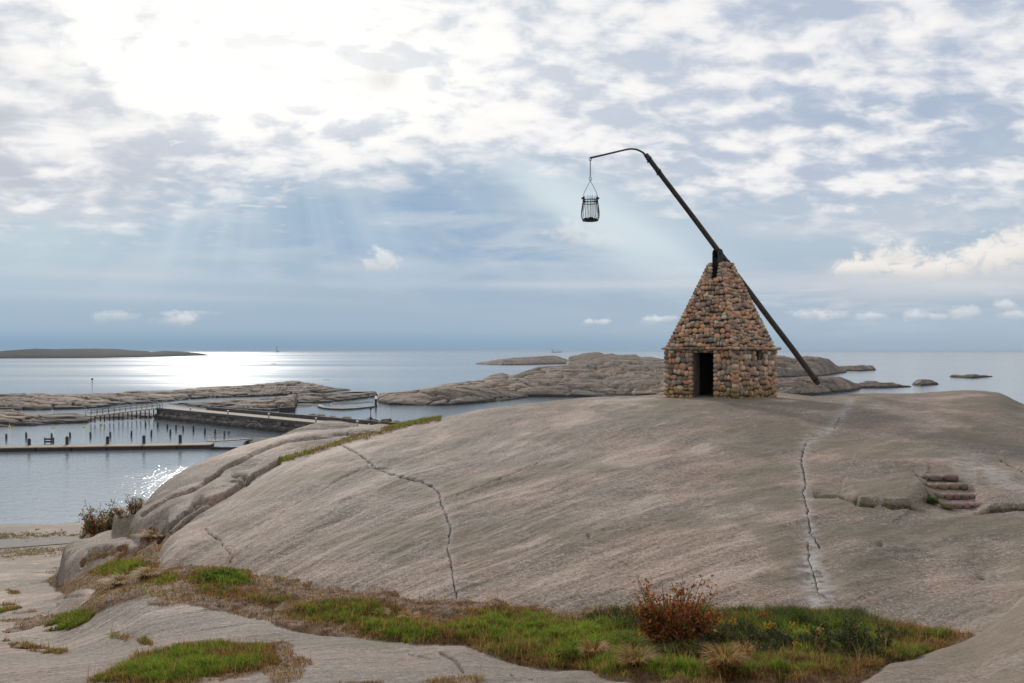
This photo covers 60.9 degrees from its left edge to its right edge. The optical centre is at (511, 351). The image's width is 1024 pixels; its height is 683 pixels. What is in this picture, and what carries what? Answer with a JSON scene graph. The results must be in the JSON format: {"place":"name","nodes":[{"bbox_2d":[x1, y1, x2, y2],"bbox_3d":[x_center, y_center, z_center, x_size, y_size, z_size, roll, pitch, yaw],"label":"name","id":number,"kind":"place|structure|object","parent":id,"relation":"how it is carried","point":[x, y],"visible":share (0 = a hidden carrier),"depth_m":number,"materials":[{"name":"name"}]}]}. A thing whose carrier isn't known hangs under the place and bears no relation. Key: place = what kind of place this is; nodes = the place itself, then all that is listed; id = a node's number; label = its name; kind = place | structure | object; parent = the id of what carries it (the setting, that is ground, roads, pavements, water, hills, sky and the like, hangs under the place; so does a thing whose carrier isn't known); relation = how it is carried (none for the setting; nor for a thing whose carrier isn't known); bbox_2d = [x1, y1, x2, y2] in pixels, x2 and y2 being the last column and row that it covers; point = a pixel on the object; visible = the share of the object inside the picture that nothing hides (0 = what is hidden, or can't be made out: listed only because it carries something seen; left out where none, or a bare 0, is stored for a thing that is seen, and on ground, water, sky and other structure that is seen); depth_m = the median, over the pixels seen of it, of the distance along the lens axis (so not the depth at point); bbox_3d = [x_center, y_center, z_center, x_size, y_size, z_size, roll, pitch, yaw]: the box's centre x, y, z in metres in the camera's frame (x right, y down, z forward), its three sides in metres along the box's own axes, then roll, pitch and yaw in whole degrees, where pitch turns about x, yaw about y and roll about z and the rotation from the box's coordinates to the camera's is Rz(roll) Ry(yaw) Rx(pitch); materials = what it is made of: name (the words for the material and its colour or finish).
{"place":"outdoors","nodes":[
{"label":"outdoors","id":0,"kind":"place"},
{"bbox_2d":[0,537,81,547],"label":"path","id":1,"kind":"structure","parent":0,"point":[10,543],"depth_m":50.27,"materials":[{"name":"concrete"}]},
{"bbox_2d":[0,349,206,357],"bbox_3d":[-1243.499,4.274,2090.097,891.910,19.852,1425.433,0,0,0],"label":"island","id":2,"kind":"structure","parent":0,"point":[70,353],"depth_m":1732.71,"materials":[{"name":"grey stone"}]},
{"bbox_2d":[243,437,273,444],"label":"skerry","id":3,"kind":"structure","parent":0,"point":[246,442],"depth_m":121.42,"materials":[{"name":"stone"}]},
{"bbox_2d":[206,432,252,441],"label":"gangway","id":4,"kind":"object","parent":3,"relation":"on","point":[236,439],"visible":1,"depth_m":118.97,"materials":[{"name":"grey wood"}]},
{"bbox_2d":[256,351,316,351],"bbox_3d":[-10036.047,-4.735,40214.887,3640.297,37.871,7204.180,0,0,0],"label":"island","id":5,"kind":"structure","parent":0,"point":[286,351],"depth_m":36863.46,"materials":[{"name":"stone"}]},
{"bbox_2d":[0,414,975,682],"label":"grass","id":6,"kind":"structure","parent":0,"point":[526,621],"depth_m":9.73,"materials":[{"name":"green plant"}]},
{"bbox_2d":[0,390,1023,682],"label":"ground","id":7,"kind":"structure","parent":0,"point":[580,504],"depth_m":16.03,"materials":[{"name":"stone"}]},
{"bbox_2d":[13,641,35,648],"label":"grass tussock","id":8,"kind":"object","parent":7,"relation":"on","point":[24,646],"depth_m":10.96,"materials":[{"name":"brown plant"}]},
{"bbox_2d":[80,531,87,538],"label":"autumn shrub","id":9,"kind":"object","parent":7,"relation":"on","point":[83,535],"visible":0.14,"depth_m":49.38,"materials":[{"name":"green plant"}]},
{"bbox_2d":[79,499,117,536],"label":"autumn shrub","id":10,"kind":"object","parent":7,"relation":"on","point":[91,526],"visible":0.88,"depth_m":30.04,"materials":[{"name":"green plant"}]},
{"bbox_2d":[97,572,139,585],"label":"grass tussock","id":11,"kind":"object","parent":7,"relation":"on","point":[116,580],"depth_m":14.56,"materials":[{"name":"beige plant"}]},
{"bbox_2d":[111,505,130,517],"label":"red seedling","id":12,"kind":"object","parent":7,"relation":"on","point":[120,512],"visible":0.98,"depth_m":24.79,"materials":[{"name":"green plant"}]},
{"bbox_2d":[125,494,144,513],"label":"red seedling","id":13,"kind":"object","parent":7,"relation":"on","point":[139,505],"visible":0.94,"depth_m":25.36,"materials":[{"name":"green plant"}]},
{"bbox_2d":[123,566,170,578],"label":"grass tussock","id":14,"kind":"object","parent":7,"relation":"on","point":[145,573],"depth_m":14.55,"materials":[{"name":"beige plant"}]},
{"bbox_2d":[129,529,164,538],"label":"grass tussock","id":15,"kind":"object","parent":7,"relation":"on","point":[151,535],"depth_m":20.54,"materials":[{"name":"beige plant"}]},
{"bbox_2d":[196,567,242,581],"bbox_3d":[-4.503,3.549,13.485,0.763,0.352,0.590,0,0,0],"label":"nettle patch","id":16,"kind":"object","parent":7,"relation":"on","point":[211,575],"visible":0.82,"depth_m":13.48,"materials":[{"name":"green plant"}]},
{"bbox_2d":[371,607,389,615],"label":"grass tussock","id":17,"kind":"object","parent":7,"relation":"on","point":[381,610],"depth_m":11.29,"materials":[{"name":"brown plant"}]},
{"bbox_2d":[398,610,421,619],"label":"grass tussock","id":18,"kind":"object","parent":7,"relation":"on","point":[407,614],"depth_m":10.98,"materials":[{"name":"plant"}]},
{"bbox_2d":[578,637,612,658],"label":"grass tussock","id":19,"kind":"object","parent":7,"relation":"on","point":[589,645],"depth_m":8.37,"materials":[{"name":"beige plant"}]},
{"bbox_2d":[580,605,632,622],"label":"dark shrub","id":20,"kind":"object","parent":7,"relation":"on","point":[623,613],"visible":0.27,"depth_m":10.69,"materials":[{"name":"green plant"}]},
{"bbox_2d":[607,610,643,633],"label":"dark shrub","id":21,"kind":"object","parent":7,"relation":"on","point":[628,620],"visible":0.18,"depth_m":9.80,"materials":[{"name":"green plant"}]},
{"bbox_2d":[617,629,653,646],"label":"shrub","id":22,"kind":"object","parent":7,"relation":"on","point":[646,639],"depth_m":8.95,"materials":[{"name":"green plant"}]},
{"bbox_2d":[609,642,664,669],"bbox_3d":[1.098,2.689,7.612,0.497,0.158,0.498,0,0,0],"label":"grass tussock","id":23,"kind":"object","parent":7,"relation":"on","point":[627,655],"depth_m":7.64,"materials":[{"name":"beige plant"}]},
{"bbox_2d":[622,574,726,645],"bbox_3d":[1.685,2.748,8.944,1.100,0.950,0.732,0,0,0],"label":"red bush","id":24,"kind":"object","parent":7,"relation":"on","point":[663,623],"visible":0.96,"depth_m":8.82,"materials":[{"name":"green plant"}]},
{"bbox_2d":[648,634,721,659],"bbox_3d":[1.621,2.895,8.199,0.760,0.398,0.526,0,0,0],"label":"dark shrub","id":25,"kind":"object","parent":7,"relation":"on","point":[695,647],"visible":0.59,"depth_m":8.22,"materials":[{"name":"green plant"}]},
{"bbox_2d":[690,624,743,644],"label":"dark shrub","id":26,"kind":"object","parent":7,"relation":"on","point":[713,635],"visible":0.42,"depth_m":8.92,"materials":[{"name":"green plant"}]},
{"bbox_2d":[661,249,781,398],"bbox_3d":[8.484,-0.940,35.325,3.533,6.380,3.598,0,0,44],"label":"stone beacon hut","id":27,"kind":"object","parent":7,"relation":"on","point":[720,343],"visible":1,"depth_m":34.51,"materials":[{"name":"stone"}]},
{"bbox_2d":[589,148,819,384],"bbox_3d":[8.651,-2.820,35.498,0.310,8.873,17.393,0,0,44],"label":"tipping pole","id":28,"kind":"object","parent":27,"relation":"attached to","point":[754,298],"visible":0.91,"depth_m":35.28,"materials":[{"name":"wood"}]},
{"bbox_2d":[581,161,599,221],"bbox_3d":[2.635,-5.415,29.273,0.626,2.075,0.624,0,0,0],"label":"fire basket","id":29,"kind":"object","parent":28,"relation":"hanging from","point":[592,213],"visible":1,"depth_m":29.17,"materials":[{"name":"metal"}]},
{"bbox_2d":[697,640,752,680],"bbox_3d":[1.787,2.615,7.322,0.454,0.266,0.454,0,0,0],"label":"grass tussock","id":30,"kind":"object","parent":7,"relation":"on","point":[726,663],"depth_m":7.26,"materials":[{"name":"beige plant"}]},
{"bbox_2d":[712,617,754,634],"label":"gorse","id":31,"kind":"object","parent":7,"relation":"on","point":[730,624],"visible":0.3,"depth_m":9.42,"materials":[{"name":"green plant"}]},
{"bbox_2d":[731,639,755,660],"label":"grass tussock","id":32,"kind":"object","parent":7,"relation":"on","point":[745,648],"depth_m":7.76,"materials":[{"name":"beige plant"}]},
{"bbox_2d":[737,618,788,640],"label":"gorse","id":33,"kind":"object","parent":7,"relation":"on","point":[771,625],"visible":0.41,"depth_m":9.05,"materials":[{"name":"green plant"}]},
{"bbox_2d":[723,626,804,652],"bbox_3d":[2.494,2.936,8.547,0.806,0.436,0.597,0,0,0],"label":"dark shrub","id":34,"kind":"object","parent":7,"relation":"on","point":[757,637],"visible":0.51,"depth_m":8.59,"materials":[{"name":"green plant"}]},
{"bbox_2d":[757,608,776,617],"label":"red sprig","id":35,"kind":"object","parent":7,"relation":"on","point":[765,613],"visible":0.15,"depth_m":10.13,"materials":[{"name":"green plant"}]},
{"bbox_2d":[764,641,808,654],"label":"gorse","id":36,"kind":"object","parent":7,"relation":"on","point":[772,646],"visible":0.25,"depth_m":8.31,"materials":[{"name":"green plant"}]},
{"bbox_2d":[764,620,832,648],"bbox_3d":[2.805,2.874,8.509,0.668,0.490,0.523,0,0,0],"label":"gorse","id":37,"kind":"object","parent":7,"relation":"on","point":[807,637],"visible":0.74,"depth_m":8.50,"materials":[{"name":"green plant"}]},
{"bbox_2d":[780,610,849,628],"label":"dark shrub","id":38,"kind":"object","parent":7,"relation":"on","point":[811,620],"visible":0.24,"depth_m":9.78,"materials":[{"name":"green plant"}]},
{"bbox_2d":[802,612,864,640],"bbox_3d":[3.327,2.942,8.866,0.535,0.489,0.511,0,0,-42],"label":"gorse","id":39,"kind":"object","parent":7,"relation":"on","point":[825,630],"visible":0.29,"depth_m":8.93,"materials":[{"name":"green plant"}]},
{"bbox_2d":[807,635,887,660],"bbox_3d":[3.159,2.913,8.202,0.786,0.382,0.687,0,0,0],"label":"dark shrub","id":40,"kind":"object","parent":7,"relation":"on","point":[827,648],"visible":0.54,"depth_m":8.20,"materials":[{"name":"green plant"}]},
{"bbox_2d":[833,624,893,648],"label":"gorse","id":41,"kind":"object","parent":7,"relation":"on","point":[841,637],"visible":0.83,"depth_m":8.47,"materials":[{"name":"green plant"}]},
{"bbox_2d":[867,621,913,640],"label":"dark shrub","id":42,"kind":"object","parent":7,"relation":"on","point":[898,633],"visible":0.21,"depth_m":9.72,"materials":[{"name":"green plant"}]},
{"bbox_2d":[924,494,940,505],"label":"step plant","id":43,"kind":"object","parent":7,"relation":"on","point":[930,500],"visible":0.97,"depth_m":17.06,"materials":[{"name":"green plant"}]},
{"bbox_2d":[915,473,982,508],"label":"stone steps","id":44,"kind":"structure","parent":7,"relation":"on","point":[964,502],"depth_m":18.52,"materials":[{"name":"stone"}]},
{"bbox_2d":[941,505,959,508],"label":"grass tussock","id":45,"kind":"object","parent":7,"relation":"on","point":[947,507],"depth_m":17.08,"materials":[{"name":"plant"}]},
{"bbox_2d":[0,352,1023,524],"bbox_3d":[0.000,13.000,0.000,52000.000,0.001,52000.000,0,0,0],"label":"sea","id":46,"kind":"structure","parent":0,"point":[49,487],"depth_m":320.80,"materials":[{"name":"blue liquid"}]},
{"bbox_2d":[44,437,53,442],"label":"slatted barrier","id":47,"kind":"object","parent":46,"relation":"in","point":[48,439],"visible":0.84,"depth_m":122.58,"materials":[{"name":"grey wood"}]},
{"bbox_2d":[65,436,68,444],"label":"mooring post","id":48,"kind":"object","parent":46,"relation":"in","point":[66,440],"visible":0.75,"depth_m":115.86,"materials":[{"name":"brown wood"}]},
{"bbox_2d":[0,409,152,426],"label":"skerry","id":49,"kind":"structure","parent":46,"relation":"in","point":[12,417],"depth_m":159.53,"materials":[{"name":"stone"}]},
{"bbox_2d":[0,443,213,451],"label":"floating dock","id":50,"kind":"object","parent":46,"relation":"on","point":[81,447],"visible":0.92,"depth_m":114.55,"materials":[{"name":"brown wood"}]},
{"bbox_2d":[142,435,145,443],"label":"mooring post","id":51,"kind":"object","parent":46,"relation":"in","point":[143,439],"visible":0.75,"depth_m":117.30,"materials":[{"name":"brown wood"}]},
{"bbox_2d":[0,381,349,409],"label":"skerry","id":52,"kind":"structure","parent":46,"relation":"in","point":[31,401],"depth_m":230.75,"materials":[{"name":"stone"}]},
{"bbox_2d":[211,447,236,449],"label":"floating boom","id":53,"kind":"object","parent":46,"relation":"on","point":[221,448],"visible":0.48,"depth_m":115.03,"materials":[{"name":"grey wood"}]},
{"bbox_2d":[169,392,377,411],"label":"skerry","id":54,"kind":"structure","parent":46,"relation":"in","point":[272,403],"depth_m":204.51,"materials":[{"name":"stone"}]},
{"bbox_2d":[154,407,398,433],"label":"stone pier","id":55,"kind":"structure","parent":46,"relation":"in","point":[277,422],"depth_m":147.57,"materials":[{"name":"stone"}]},
{"bbox_2d":[85,402,162,422],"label":"footbridge","id":56,"kind":"object","parent":55,"relation":"on","point":[118,413],"visible":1,"depth_m":160.90,"materials":[{"name":"grey wood"}]},
{"bbox_2d":[378,418,391,423],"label":"boulder","id":57,"kind":"object","parent":55,"relation":"on","point":[385,420],"visible":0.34,"depth_m":128.53,"materials":[{"name":"stone"}]},
{"bbox_2d":[279,407,294,412],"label":"quay wall","id":58,"kind":"structure","parent":46,"relation":"in","point":[286,409],"depth_m":184.52,"materials":[{"name":"grey stone"}]},
{"bbox_2d":[296,403,317,406],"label":"skerry","id":59,"kind":"structure","parent":46,"relation":"in","point":[305,404],"depth_m":207.09,"materials":[{"name":"stone"}]},
{"bbox_2d":[281,420,358,435],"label":"skerry","id":60,"kind":"structure","parent":46,"relation":"in","point":[323,425],"depth_m":114.07,"materials":[{"name":"stone"}]},
{"bbox_2d":[317,404,377,409],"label":"pool wall","id":61,"kind":"structure","parent":46,"relation":"in","point":[331,408],"depth_m":195.51,"materials":[{"name":"concrete"}]},
{"bbox_2d":[330,401,373,404],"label":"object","id":62,"kind":"structure","parent":46,"relation":"in","point":[341,403],"depth_m":215.57,"materials":[{"name":"concrete"}]},
{"bbox_2d":[337,391,374,392],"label":"pool back wall","id":63,"kind":"structure","parent":46,"relation":"in","point":[355,392],"depth_m":252.27,"materials":[{"name":"grey concrete"}]},
{"bbox_2d":[377,387,528,405],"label":"skerry","id":64,"kind":"structure","parent":46,"relation":"in","point":[441,396],"depth_m":220.31,"materials":[{"name":"stone"}]},
{"bbox_2d":[476,356,566,364],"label":"skerry","id":65,"kind":"structure","parent":46,"relation":"in","point":[537,360],"depth_m":870.50,"materials":[{"name":"stone"}]},
{"bbox_2d":[416,375,664,396],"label":"skerry","id":66,"kind":"structure","parent":46,"relation":"in","point":[550,387],"depth_m":257.58,"materials":[{"name":"stone"}]},
{"bbox_2d":[481,359,664,380],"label":"skerry","id":67,"kind":"structure","parent":46,"relation":"in","point":[605,370],"depth_m":344.47,"materials":[{"name":"stone"}]},
{"bbox_2d":[566,352,658,364],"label":"skerry","id":68,"kind":"structure","parent":46,"relation":"in","point":[591,356],"depth_m":816.77,"materials":[{"name":"stone"}]},
{"bbox_2d":[776,355,846,377],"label":"skerry","id":69,"kind":"structure","parent":46,"relation":"in","point":[793,367],"depth_m":458.58,"materials":[{"name":"stone"}]},
{"bbox_2d":[776,376,860,394],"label":"skerry","id":70,"kind":"structure","parent":46,"relation":"in","point":[806,385],"depth_m":266.86,"materials":[{"name":"stone"}]},
{"bbox_2d":[840,365,875,370],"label":"skerry","id":71,"kind":"structure","parent":46,"relation":"in","point":[861,368],"depth_m":579.46,"materials":[{"name":"stone"}]},
{"bbox_2d":[859,381,910,388],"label":"skerry","id":72,"kind":"structure","parent":46,"relation":"in","point":[873,384],"depth_m":310.21,"materials":[{"name":"stone"}]},
{"bbox_2d":[912,379,938,385],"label":"skerry","id":73,"kind":"structure","parent":46,"relation":"in","point":[922,382],"depth_m":331.96,"materials":[{"name":"stone"}]},
{"bbox_2d":[950,374,992,377],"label":"skerry","id":74,"kind":"structure","parent":46,"relation":"in","point":[968,376],"depth_m":426.72,"materials":[{"name":"stone"}]},
{"bbox_2d":[0,0,1023,351],"label":"sky","id":75,"kind":"structure","parent":0,"point":[176,175],"materials":[{"name":"blue"}]}
]}

